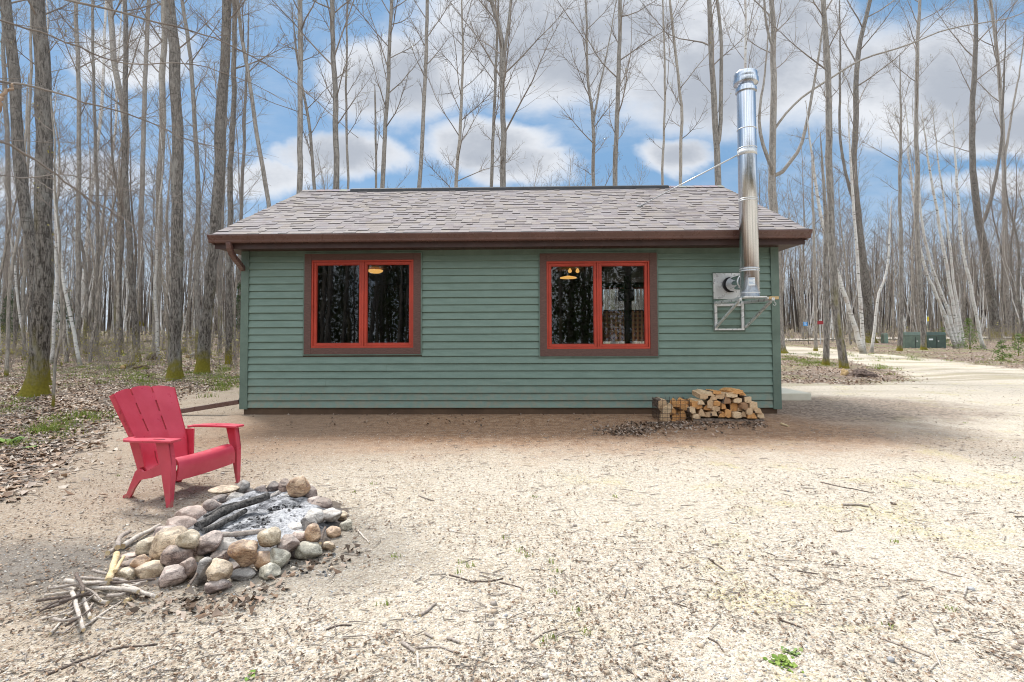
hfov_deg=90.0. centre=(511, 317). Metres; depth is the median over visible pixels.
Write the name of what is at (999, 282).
bare tree
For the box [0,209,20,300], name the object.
bare tree
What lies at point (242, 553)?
stone
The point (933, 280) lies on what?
birch tree
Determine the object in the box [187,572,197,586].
stick
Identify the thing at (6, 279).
bare tree
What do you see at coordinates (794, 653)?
weed
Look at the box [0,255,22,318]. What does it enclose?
bare tree
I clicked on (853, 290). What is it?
bare tree
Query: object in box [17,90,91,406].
aspen tree
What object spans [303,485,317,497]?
stone
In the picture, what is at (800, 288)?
birch tree
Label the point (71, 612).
stick
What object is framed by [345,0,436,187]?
aspen tree
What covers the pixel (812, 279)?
bare tree
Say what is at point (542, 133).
sky
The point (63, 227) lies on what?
birch tree
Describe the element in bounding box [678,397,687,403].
firewood log
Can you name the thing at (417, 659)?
fallen twig
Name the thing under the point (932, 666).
fallen twig
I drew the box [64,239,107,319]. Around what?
bare tree
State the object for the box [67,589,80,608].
stick
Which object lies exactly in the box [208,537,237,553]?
stone
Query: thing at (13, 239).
bare tree
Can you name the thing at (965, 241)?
bare tree
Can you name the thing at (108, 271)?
bare tree
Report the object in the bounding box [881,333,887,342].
utility pedestal
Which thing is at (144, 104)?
aspen tree
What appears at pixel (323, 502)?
stone
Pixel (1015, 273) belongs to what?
birch tree
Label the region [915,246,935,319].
bare tree
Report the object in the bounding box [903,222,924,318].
bare tree
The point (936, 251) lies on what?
bare tree
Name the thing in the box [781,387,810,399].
step
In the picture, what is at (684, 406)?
firewood log
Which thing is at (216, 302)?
bare tree
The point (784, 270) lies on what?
bare tree
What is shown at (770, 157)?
aspen tree
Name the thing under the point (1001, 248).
maple tree
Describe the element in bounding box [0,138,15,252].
bare tree
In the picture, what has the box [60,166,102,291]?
birch tree
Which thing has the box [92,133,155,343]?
maple tree
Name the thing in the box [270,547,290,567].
stone
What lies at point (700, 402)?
firewood log
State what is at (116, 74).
aspen tree
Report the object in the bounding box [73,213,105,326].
bare tree
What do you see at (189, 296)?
bare tree
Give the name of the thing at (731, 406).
firewood log
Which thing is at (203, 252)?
bare tree
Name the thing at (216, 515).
charred log
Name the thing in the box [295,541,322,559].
stone
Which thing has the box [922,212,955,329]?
bare tree
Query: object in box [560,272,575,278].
ceiling lamp
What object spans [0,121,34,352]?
birch tree
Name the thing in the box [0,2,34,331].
maple tree
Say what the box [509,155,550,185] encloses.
bare tree
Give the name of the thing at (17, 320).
maple tree
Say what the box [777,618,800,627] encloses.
fallen twig
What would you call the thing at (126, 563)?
stone
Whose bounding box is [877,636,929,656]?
fallen twig
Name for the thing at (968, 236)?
bare tree
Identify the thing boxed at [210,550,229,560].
stone
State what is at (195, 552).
stone
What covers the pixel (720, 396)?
firewood log
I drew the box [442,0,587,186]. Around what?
aspen tree
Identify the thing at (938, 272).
maple tree
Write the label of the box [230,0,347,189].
aspen tree
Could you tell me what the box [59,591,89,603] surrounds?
stick
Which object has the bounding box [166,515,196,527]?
stone
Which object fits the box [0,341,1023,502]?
leaf litter
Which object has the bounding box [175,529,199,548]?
stone
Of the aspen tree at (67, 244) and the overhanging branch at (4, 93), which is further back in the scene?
the aspen tree at (67, 244)
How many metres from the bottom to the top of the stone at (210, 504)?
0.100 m
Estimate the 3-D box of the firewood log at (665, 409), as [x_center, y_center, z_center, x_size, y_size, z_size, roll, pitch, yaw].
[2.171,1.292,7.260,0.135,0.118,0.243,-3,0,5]
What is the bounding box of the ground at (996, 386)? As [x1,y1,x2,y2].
[0,328,1023,681]
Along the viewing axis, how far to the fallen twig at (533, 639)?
2.08 m
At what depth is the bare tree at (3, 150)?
26.51 m
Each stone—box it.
[114,566,136,579]
[120,552,138,558]
[120,559,132,566]
[130,554,150,567]
[134,560,164,578]
[135,536,153,554]
[149,526,188,560]
[153,524,176,535]
[158,564,187,587]
[160,545,193,565]
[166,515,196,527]
[174,505,206,519]
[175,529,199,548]
[179,557,197,577]
[193,547,203,555]
[194,555,203,561]
[194,557,211,585]
[197,530,223,554]
[202,499,221,510]
[204,579,231,593]
[205,558,232,580]
[207,485,239,493]
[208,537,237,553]
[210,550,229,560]
[213,494,227,502]
[226,492,245,501]
[227,539,257,566]
[230,566,256,580]
[231,562,240,570]
[236,480,249,493]
[253,551,270,569]
[254,485,267,491]
[257,526,280,546]
[259,562,281,580]
[266,481,278,490]
[270,490,280,496]
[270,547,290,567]
[277,534,299,551]
[278,478,288,491]
[286,476,310,497]
[288,522,301,529]
[290,550,296,558]
[293,531,305,541]
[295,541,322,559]
[300,515,316,530]
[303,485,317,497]
[304,523,320,541]
[306,508,323,523]
[307,496,319,502]
[311,497,332,507]
[322,541,334,550]
[323,508,341,521]
[326,526,340,537]
[338,510,347,520]
[339,519,351,530]
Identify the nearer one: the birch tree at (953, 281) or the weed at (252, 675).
the weed at (252, 675)
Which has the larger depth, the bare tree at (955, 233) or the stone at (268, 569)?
the bare tree at (955, 233)
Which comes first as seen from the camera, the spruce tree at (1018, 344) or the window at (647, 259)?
the window at (647, 259)
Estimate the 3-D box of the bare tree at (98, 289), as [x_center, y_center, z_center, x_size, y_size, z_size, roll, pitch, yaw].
[-16.706,-3.728,21.826,2.848,12.056,3.305,-1,-2,10]
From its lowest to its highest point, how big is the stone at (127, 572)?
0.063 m
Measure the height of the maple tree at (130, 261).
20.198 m
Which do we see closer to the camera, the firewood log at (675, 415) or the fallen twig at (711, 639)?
the fallen twig at (711, 639)
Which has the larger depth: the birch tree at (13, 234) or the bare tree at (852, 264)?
the bare tree at (852, 264)
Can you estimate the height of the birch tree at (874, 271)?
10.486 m
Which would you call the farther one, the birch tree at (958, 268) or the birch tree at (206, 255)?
the birch tree at (958, 268)
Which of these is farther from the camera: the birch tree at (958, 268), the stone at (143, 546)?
the birch tree at (958, 268)
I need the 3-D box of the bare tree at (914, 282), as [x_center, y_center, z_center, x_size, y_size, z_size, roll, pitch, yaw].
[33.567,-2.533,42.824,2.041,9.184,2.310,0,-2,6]
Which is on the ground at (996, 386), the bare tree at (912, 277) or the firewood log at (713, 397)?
the bare tree at (912, 277)
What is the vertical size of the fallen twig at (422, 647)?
0.007 m
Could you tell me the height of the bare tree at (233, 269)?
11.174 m
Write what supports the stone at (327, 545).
on the ground at (996, 386)
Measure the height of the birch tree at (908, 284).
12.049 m
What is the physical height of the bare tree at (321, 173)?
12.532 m
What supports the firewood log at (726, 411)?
on the ground at (996, 386)
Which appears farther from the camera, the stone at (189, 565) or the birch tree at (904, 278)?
the birch tree at (904, 278)
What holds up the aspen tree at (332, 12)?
on the ground at (996, 386)
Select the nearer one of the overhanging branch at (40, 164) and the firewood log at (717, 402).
the overhanging branch at (40, 164)
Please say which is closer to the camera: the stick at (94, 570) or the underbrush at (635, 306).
the stick at (94, 570)
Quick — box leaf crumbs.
[0,382,1023,681]
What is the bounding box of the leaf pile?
[847,369,878,377]
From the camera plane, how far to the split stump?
15.11 m
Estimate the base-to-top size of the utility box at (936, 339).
0.967 m
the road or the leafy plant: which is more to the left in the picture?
the leafy plant
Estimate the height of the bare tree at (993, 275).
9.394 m
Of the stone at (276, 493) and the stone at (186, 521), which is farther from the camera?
the stone at (276, 493)
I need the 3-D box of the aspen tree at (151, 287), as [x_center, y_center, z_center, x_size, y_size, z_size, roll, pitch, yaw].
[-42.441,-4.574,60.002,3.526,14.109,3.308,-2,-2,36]
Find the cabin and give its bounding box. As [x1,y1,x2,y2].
[180,68,812,414]
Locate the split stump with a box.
[840,368,848,375]
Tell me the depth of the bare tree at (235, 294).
21.55 m
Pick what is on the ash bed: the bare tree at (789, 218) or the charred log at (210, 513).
the charred log at (210, 513)
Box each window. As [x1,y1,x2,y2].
[303,252,421,355]
[538,251,658,357]
[602,287,643,343]
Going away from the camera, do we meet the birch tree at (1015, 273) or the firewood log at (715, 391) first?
the firewood log at (715, 391)
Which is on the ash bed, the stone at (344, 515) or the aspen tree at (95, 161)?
the stone at (344, 515)
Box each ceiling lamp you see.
[368,269,382,273]
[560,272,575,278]
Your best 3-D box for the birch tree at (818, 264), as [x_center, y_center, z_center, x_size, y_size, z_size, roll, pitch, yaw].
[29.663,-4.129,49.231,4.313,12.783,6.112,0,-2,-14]
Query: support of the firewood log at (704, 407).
on the firewood log at (713, 413)
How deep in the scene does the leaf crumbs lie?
2.25 m
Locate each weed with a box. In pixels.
[244,669,255,680]
[763,654,803,672]
[781,646,802,656]
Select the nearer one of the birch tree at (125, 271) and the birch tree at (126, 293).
the birch tree at (125, 271)
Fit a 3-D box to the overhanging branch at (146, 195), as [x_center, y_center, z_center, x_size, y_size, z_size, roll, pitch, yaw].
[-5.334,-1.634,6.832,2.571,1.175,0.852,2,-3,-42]
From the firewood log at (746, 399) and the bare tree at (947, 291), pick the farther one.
the bare tree at (947, 291)
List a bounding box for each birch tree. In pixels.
[0,0,95,365]
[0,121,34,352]
[0,167,33,353]
[6,169,116,349]
[11,75,101,363]
[14,224,93,347]
[31,128,76,337]
[45,0,160,336]
[52,200,81,332]
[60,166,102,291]
[84,212,168,333]
[99,163,146,289]
[102,200,138,334]
[124,84,201,358]
[124,199,152,329]
[130,186,206,343]
[149,201,207,339]
[164,194,205,265]
[165,199,195,251]
[168,197,208,280]
[190,176,225,342]
[712,0,785,126]
[782,241,818,337]
[789,205,841,331]
[789,244,822,336]
[790,100,867,353]
[805,233,838,330]
[811,189,852,341]
[816,90,881,351]
[821,214,878,330]
[828,195,858,333]
[829,244,872,330]
[867,234,883,332]
[868,199,921,351]
[872,231,922,331]
[881,208,913,331]
[886,92,960,347]
[888,99,983,347]
[889,87,957,347]
[897,229,928,331]
[913,230,948,335]
[919,99,969,345]
[923,238,975,323]
[927,102,986,348]
[941,233,974,308]
[943,244,969,312]
[946,192,1019,334]
[980,224,1023,322]
[999,222,1023,316]
[1009,200,1023,314]
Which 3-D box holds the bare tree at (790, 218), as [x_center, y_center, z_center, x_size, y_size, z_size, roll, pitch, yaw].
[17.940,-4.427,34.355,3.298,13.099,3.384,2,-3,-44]
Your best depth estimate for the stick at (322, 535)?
2.97 m
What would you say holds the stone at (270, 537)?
on the stone at (290, 542)
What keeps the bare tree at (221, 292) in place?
on the ground at (996, 386)
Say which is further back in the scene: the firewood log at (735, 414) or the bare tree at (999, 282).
the bare tree at (999, 282)
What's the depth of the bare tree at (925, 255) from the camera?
48.43 m
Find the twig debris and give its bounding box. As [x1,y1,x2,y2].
[0,359,1023,681]
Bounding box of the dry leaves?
[125,413,767,619]
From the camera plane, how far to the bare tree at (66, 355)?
21.15 m
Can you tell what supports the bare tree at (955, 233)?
on the ground at (996, 386)
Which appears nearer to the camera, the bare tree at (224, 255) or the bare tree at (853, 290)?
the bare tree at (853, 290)
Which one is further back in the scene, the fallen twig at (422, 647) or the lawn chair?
the lawn chair
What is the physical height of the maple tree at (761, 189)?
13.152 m
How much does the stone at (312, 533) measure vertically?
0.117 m
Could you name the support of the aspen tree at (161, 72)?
on the ground at (996, 386)
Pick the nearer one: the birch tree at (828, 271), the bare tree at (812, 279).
the birch tree at (828, 271)
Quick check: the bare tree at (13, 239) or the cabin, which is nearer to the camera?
the cabin
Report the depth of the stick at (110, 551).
2.82 m
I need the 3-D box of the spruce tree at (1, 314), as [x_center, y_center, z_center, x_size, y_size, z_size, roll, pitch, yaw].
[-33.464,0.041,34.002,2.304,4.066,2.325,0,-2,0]
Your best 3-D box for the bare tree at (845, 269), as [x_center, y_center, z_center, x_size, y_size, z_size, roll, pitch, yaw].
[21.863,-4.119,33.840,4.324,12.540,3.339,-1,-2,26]
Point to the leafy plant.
(15, 439)
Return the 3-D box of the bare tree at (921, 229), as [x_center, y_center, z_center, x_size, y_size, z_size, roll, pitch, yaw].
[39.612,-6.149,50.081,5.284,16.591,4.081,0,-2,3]
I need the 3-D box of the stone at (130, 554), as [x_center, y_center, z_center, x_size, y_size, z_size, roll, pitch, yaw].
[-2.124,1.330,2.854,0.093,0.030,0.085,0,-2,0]
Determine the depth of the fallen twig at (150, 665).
1.90 m
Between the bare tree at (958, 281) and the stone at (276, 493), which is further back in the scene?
the bare tree at (958, 281)
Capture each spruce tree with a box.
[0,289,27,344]
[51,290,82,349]
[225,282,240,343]
[951,318,986,349]
[991,340,1013,360]
[1004,333,1023,355]
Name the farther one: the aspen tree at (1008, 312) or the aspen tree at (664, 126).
the aspen tree at (1008, 312)
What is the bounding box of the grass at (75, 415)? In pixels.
[0,347,1023,448]
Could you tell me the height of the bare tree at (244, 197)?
15.233 m
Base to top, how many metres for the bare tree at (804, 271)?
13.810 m
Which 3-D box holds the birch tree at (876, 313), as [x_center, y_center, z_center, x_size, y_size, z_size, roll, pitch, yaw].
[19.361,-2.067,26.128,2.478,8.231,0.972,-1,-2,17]
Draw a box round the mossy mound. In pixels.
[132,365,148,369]
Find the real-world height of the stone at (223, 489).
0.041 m
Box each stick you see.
[29,603,58,615]
[35,593,92,602]
[36,597,69,612]
[41,612,73,619]
[44,585,85,596]
[45,601,67,609]
[48,581,106,589]
[49,616,66,634]
[51,616,80,621]
[52,585,97,593]
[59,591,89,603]
[59,592,96,614]
[61,621,77,634]
[63,578,108,584]
[64,607,91,626]
[65,596,93,616]
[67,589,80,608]
[68,586,109,604]
[70,590,85,631]
[74,572,84,592]
[74,586,101,601]
[80,576,123,580]
[82,597,91,618]
[85,599,123,626]
[87,576,155,583]
[87,585,139,593]
[91,568,107,574]
[96,616,114,619]
[99,585,131,596]
[104,551,119,584]
[105,547,116,555]
[106,592,132,597]
[109,582,141,590]
[112,555,125,572]
[114,530,131,549]
[114,577,147,583]
[120,523,160,548]
[120,583,157,597]
[123,597,132,603]
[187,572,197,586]
[319,526,326,544]
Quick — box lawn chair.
[109,386,243,507]
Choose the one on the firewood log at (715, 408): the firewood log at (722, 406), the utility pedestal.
the firewood log at (722, 406)
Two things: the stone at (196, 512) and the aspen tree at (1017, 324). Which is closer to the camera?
the stone at (196, 512)
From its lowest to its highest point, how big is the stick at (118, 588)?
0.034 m
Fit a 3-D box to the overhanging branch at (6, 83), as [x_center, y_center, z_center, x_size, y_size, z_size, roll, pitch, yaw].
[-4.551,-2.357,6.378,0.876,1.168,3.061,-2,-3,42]
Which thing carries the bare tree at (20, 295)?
on the ground at (996, 386)
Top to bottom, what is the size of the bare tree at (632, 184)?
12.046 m
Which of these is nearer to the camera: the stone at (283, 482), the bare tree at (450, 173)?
the stone at (283, 482)
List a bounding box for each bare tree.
[0,98,73,287]
[0,107,32,201]
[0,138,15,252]
[0,162,54,305]
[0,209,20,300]
[0,216,22,321]
[0,236,14,335]
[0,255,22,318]
[7,261,29,335]
[8,68,112,361]
[12,183,67,275]
[14,199,82,300]
[16,271,28,333]
[56,99,116,350]
[64,138,139,293]
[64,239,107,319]
[66,95,168,359]
[68,92,166,361]
[70,211,114,340]
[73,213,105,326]
[87,198,154,346]
[123,157,170,339]
[126,223,150,311]
[127,75,213,292]
[129,277,149,329]
[132,157,165,301]
[137,152,195,348]
[141,199,223,329]
[143,247,169,308]
[144,156,194,339]
[166,116,233,348]
[169,217,193,332]
[183,54,261,356]
[183,181,210,345]
[184,184,225,302]
[189,195,241,353]
[191,222,235,345]
[200,210,235,334]
[201,208,226,279]
[213,258,225,325]
[216,208,238,313]
[222,92,269,359]
[223,202,237,294]
[305,144,346,189]
[314,155,343,188]
[428,154,465,187]
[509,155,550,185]
[552,150,583,185]
[575,163,603,185]
[623,161,646,342]
[757,169,793,274]
[758,155,804,336]
[776,128,837,339]
[777,187,817,301]
[780,176,804,289]
[781,180,816,338]
[782,248,808,332]
[795,238,821,333]
[796,243,816,328]
[800,224,822,333]
[807,166,879,343]
[811,258,829,326]
[817,249,843,332]
[822,222,853,322]
[834,157,880,341]
[838,224,866,312]
[839,221,854,307]
[842,209,869,328]
[842,257,876,325]
[850,207,904,334]
[866,223,890,282]
[867,192,909,338]
[867,216,903,334]
[867,231,881,302]
[867,245,889,333]
[876,250,910,335]
[877,268,906,329]
[884,147,955,331]
[885,169,946,331]
[893,237,924,331]
[896,255,932,326]
[903,213,931,303]
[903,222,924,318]
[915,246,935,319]
[916,258,949,330]
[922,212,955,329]
[924,225,942,288]
[925,235,961,326]
[934,246,982,316]
[936,181,984,327]
[938,196,970,277]
[946,239,984,326]
[953,205,1008,339]
[954,205,982,271]
[962,209,993,321]
[965,189,1009,338]
[971,230,1014,327]
[982,260,1016,301]
[985,246,1022,340]
[995,172,1023,292]
[998,207,1022,326]
[1008,219,1022,302]
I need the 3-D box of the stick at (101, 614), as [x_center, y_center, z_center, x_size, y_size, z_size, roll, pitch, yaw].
[-1.788,1.294,2.238,0.027,0.025,0.238,0,-2,-3]
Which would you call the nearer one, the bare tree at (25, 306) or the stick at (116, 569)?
the stick at (116, 569)
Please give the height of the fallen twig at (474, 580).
0.012 m
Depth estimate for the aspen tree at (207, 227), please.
27.25 m
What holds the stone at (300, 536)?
on the ash bed
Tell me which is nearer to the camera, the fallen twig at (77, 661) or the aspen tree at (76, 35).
the fallen twig at (77, 661)
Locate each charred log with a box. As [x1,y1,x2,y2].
[194,492,269,531]
[200,508,247,533]
[203,501,239,517]
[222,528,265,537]
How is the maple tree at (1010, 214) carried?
on the ground at (996, 386)
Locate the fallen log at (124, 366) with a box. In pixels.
[120,362,135,368]
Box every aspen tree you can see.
[0,0,107,359]
[0,73,56,375]
[0,79,60,254]
[0,169,68,348]
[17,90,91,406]
[30,83,117,353]
[45,0,143,354]
[45,0,181,355]
[46,0,156,345]
[50,233,73,339]
[53,199,84,333]
[66,134,137,333]
[82,191,114,337]
[85,0,218,325]
[102,0,194,352]
[143,0,247,359]
[144,221,165,334]
[166,1,277,352]
[185,203,209,280]
[186,175,240,298]
[216,0,286,207]
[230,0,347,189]
[253,0,381,188]
[273,0,334,193]
[315,0,371,188]
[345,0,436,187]
[367,80,411,187]
[399,0,457,187]
[404,0,524,186]
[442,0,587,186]
[455,0,531,186]
[527,0,640,185]
[575,0,689,343]
[609,0,701,184]
[633,0,739,185]
[633,0,757,184]
[727,0,1023,353]
[755,0,857,368]
[787,150,847,350]
[806,236,829,303]
[807,130,851,365]
[835,194,854,293]
[843,41,940,350]
[869,0,976,349]
[875,225,904,311]
[903,207,929,325]
[923,0,1023,332]
[925,172,977,329]
[949,208,987,332]
[985,190,1023,335]
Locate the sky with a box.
[0,0,1023,331]
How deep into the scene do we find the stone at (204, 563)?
2.50 m
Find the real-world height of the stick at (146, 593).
0.028 m
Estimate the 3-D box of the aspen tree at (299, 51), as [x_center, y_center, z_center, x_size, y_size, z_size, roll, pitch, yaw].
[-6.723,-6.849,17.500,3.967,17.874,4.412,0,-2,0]
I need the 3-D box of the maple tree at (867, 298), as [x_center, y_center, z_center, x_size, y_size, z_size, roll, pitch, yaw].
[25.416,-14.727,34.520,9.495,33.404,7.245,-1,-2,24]
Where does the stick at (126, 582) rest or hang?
on the ground at (996, 386)
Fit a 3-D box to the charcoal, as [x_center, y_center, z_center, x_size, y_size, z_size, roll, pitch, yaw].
[-1.603,1.310,3.111,0.822,0.101,1.559,1,-2,-30]
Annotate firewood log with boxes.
[652,397,666,408]
[659,406,670,412]
[660,412,670,420]
[670,398,679,406]
[670,414,678,419]
[673,403,687,410]
[674,408,685,418]
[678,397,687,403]
[684,406,695,413]
[685,399,701,408]
[685,412,700,418]
[689,397,704,404]
[692,390,707,399]
[695,408,705,416]
[696,389,714,395]
[702,405,709,409]
[703,399,713,407]
[703,410,717,415]
[703,411,711,417]
[704,403,719,411]
[705,389,720,393]
[707,395,716,400]
[713,400,720,405]
[714,392,724,398]
[716,411,724,416]
[717,397,730,403]
[718,402,725,408]
[719,387,742,393]
[720,408,730,417]
[721,391,737,397]
[725,402,737,410]
[730,397,741,402]
[731,411,741,418]
[738,395,750,402]
[738,402,747,409]
[743,408,752,414]
[746,401,757,408]
[746,413,756,418]
[753,407,761,413]
[754,413,763,417]
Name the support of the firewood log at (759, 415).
on the ground at (996, 386)
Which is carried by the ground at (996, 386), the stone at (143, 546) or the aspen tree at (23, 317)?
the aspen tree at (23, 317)
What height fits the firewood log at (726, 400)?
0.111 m
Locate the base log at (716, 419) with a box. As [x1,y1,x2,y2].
[691,418,764,420]
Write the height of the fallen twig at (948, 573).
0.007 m
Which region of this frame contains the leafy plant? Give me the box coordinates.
[0,436,26,442]
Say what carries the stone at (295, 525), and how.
on the ash bed
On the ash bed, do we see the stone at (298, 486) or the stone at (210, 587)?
the stone at (298, 486)
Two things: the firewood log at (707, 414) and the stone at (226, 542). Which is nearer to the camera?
the stone at (226, 542)
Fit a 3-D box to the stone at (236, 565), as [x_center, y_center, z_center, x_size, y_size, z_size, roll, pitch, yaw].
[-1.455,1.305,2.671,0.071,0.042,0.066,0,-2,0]
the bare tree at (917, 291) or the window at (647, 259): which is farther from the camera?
the bare tree at (917, 291)
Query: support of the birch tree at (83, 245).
on the ground at (996, 386)
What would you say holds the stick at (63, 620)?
on the stick at (69, 623)
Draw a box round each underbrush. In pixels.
[0,320,239,371]
[232,283,792,343]
[784,318,1023,345]
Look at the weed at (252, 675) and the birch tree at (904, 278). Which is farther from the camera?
the birch tree at (904, 278)
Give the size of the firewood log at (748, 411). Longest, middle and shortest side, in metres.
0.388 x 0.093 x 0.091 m
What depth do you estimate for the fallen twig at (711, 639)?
2.03 m
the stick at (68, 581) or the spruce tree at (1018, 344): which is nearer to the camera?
the stick at (68, 581)
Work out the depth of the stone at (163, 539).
2.68 m
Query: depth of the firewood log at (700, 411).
7.12 m
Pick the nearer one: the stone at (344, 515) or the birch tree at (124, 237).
the stone at (344, 515)
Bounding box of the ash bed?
[129,490,349,586]
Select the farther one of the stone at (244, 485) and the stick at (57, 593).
the stone at (244, 485)
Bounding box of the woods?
[0,200,1023,335]
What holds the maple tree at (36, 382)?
on the ground at (996, 386)
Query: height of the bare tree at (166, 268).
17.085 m
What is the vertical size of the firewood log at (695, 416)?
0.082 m
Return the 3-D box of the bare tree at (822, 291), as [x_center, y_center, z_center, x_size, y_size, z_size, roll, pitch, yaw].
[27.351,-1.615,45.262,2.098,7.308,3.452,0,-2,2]
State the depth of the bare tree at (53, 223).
29.28 m
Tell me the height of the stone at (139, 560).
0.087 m
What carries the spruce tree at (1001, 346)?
on the ground at (996, 386)
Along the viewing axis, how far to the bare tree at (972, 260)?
35.55 m
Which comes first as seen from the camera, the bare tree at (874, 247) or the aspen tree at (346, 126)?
the aspen tree at (346, 126)
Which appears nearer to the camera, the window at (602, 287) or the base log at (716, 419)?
the base log at (716, 419)
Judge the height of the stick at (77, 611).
0.023 m
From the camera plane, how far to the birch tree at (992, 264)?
43.96 m
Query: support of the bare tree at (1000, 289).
on the ground at (996, 386)
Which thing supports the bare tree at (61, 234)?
on the ground at (996, 386)
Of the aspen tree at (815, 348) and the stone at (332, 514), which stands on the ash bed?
the stone at (332, 514)
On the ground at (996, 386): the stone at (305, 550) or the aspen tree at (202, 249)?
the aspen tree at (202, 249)
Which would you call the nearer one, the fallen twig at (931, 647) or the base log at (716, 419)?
the fallen twig at (931, 647)
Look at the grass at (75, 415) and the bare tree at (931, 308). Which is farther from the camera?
the bare tree at (931, 308)
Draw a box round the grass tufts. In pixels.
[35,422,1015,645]
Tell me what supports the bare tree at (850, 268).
on the ground at (996, 386)
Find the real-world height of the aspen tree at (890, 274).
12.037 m
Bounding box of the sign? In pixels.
[817,319,822,343]
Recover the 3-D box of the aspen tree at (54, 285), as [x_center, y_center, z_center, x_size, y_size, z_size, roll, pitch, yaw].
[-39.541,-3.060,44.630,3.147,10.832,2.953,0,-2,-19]
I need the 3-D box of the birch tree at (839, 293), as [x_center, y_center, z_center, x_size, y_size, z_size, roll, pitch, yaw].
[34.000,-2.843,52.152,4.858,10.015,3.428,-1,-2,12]
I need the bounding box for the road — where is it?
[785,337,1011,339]
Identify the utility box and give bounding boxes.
[903,332,920,347]
[926,332,945,347]
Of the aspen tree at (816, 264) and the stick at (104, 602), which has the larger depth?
the aspen tree at (816, 264)
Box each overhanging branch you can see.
[0,15,295,116]
[0,57,278,190]
[0,83,13,112]
[0,137,195,278]
[0,154,227,240]
[64,0,357,137]
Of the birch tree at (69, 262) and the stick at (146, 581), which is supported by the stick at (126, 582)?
the stick at (146, 581)
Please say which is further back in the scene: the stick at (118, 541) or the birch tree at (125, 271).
the birch tree at (125, 271)
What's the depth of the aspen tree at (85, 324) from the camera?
26.43 m
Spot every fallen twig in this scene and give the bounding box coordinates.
[47,643,157,675]
[140,659,164,670]
[326,624,351,629]
[401,641,415,653]
[415,651,419,669]
[416,646,459,653]
[419,602,436,616]
[424,632,433,638]
[446,636,460,643]
[449,574,502,581]
[499,581,521,587]
[530,628,555,642]
[707,637,723,651]
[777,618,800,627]
[820,482,867,491]
[841,503,868,506]
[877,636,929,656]
[925,661,937,673]
[929,646,944,672]
[938,569,959,576]
[962,585,967,597]
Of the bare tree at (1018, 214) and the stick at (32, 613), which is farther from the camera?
the bare tree at (1018, 214)
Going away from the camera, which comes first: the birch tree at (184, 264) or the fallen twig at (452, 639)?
the fallen twig at (452, 639)
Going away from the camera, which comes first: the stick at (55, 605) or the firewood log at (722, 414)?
the stick at (55, 605)
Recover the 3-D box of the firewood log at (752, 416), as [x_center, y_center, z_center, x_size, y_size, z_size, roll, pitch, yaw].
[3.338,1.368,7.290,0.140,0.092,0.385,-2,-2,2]
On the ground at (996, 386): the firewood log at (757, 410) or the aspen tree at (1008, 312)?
the aspen tree at (1008, 312)
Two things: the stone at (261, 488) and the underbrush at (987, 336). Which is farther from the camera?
the underbrush at (987, 336)
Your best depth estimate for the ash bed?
3.29 m
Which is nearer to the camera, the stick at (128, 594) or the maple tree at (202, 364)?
the stick at (128, 594)
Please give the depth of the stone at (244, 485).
3.87 m
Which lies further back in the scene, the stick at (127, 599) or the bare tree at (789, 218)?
the bare tree at (789, 218)
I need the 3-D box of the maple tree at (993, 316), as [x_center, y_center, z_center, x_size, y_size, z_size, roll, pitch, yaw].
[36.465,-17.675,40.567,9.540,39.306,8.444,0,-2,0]
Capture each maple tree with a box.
[0,0,51,384]
[0,0,81,396]
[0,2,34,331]
[8,165,59,343]
[8,227,30,333]
[56,68,140,354]
[72,0,185,361]
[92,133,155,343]
[135,0,227,380]
[180,0,244,373]
[185,0,319,364]
[225,1,270,330]
[757,164,779,207]
[811,0,934,342]
[867,215,897,326]
[867,235,885,278]
[913,220,947,331]
[922,0,1023,338]
[937,233,964,329]
[957,165,1011,336]
[963,143,1023,341]
[990,223,1013,315]
[995,148,1023,340]
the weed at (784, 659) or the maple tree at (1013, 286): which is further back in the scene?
the maple tree at (1013, 286)
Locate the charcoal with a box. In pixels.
[207,496,335,576]
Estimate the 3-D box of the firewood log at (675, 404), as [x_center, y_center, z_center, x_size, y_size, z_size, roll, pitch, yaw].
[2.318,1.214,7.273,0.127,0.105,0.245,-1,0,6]
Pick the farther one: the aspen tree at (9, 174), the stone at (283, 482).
the aspen tree at (9, 174)
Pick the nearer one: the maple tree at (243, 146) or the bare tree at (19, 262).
the bare tree at (19, 262)
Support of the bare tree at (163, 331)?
on the ground at (996, 386)
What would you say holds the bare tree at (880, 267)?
on the ground at (996, 386)
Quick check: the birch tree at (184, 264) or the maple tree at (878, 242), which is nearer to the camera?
the birch tree at (184, 264)
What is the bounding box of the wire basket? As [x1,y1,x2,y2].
[652,397,689,421]
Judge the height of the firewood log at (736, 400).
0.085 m
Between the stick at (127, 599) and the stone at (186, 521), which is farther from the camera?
the stone at (186, 521)
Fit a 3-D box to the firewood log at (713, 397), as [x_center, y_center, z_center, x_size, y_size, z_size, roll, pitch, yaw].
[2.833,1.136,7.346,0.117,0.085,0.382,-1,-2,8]
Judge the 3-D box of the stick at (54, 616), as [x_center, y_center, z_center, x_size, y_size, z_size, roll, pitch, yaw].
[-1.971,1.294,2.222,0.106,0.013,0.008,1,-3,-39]
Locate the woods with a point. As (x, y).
(789, 318)

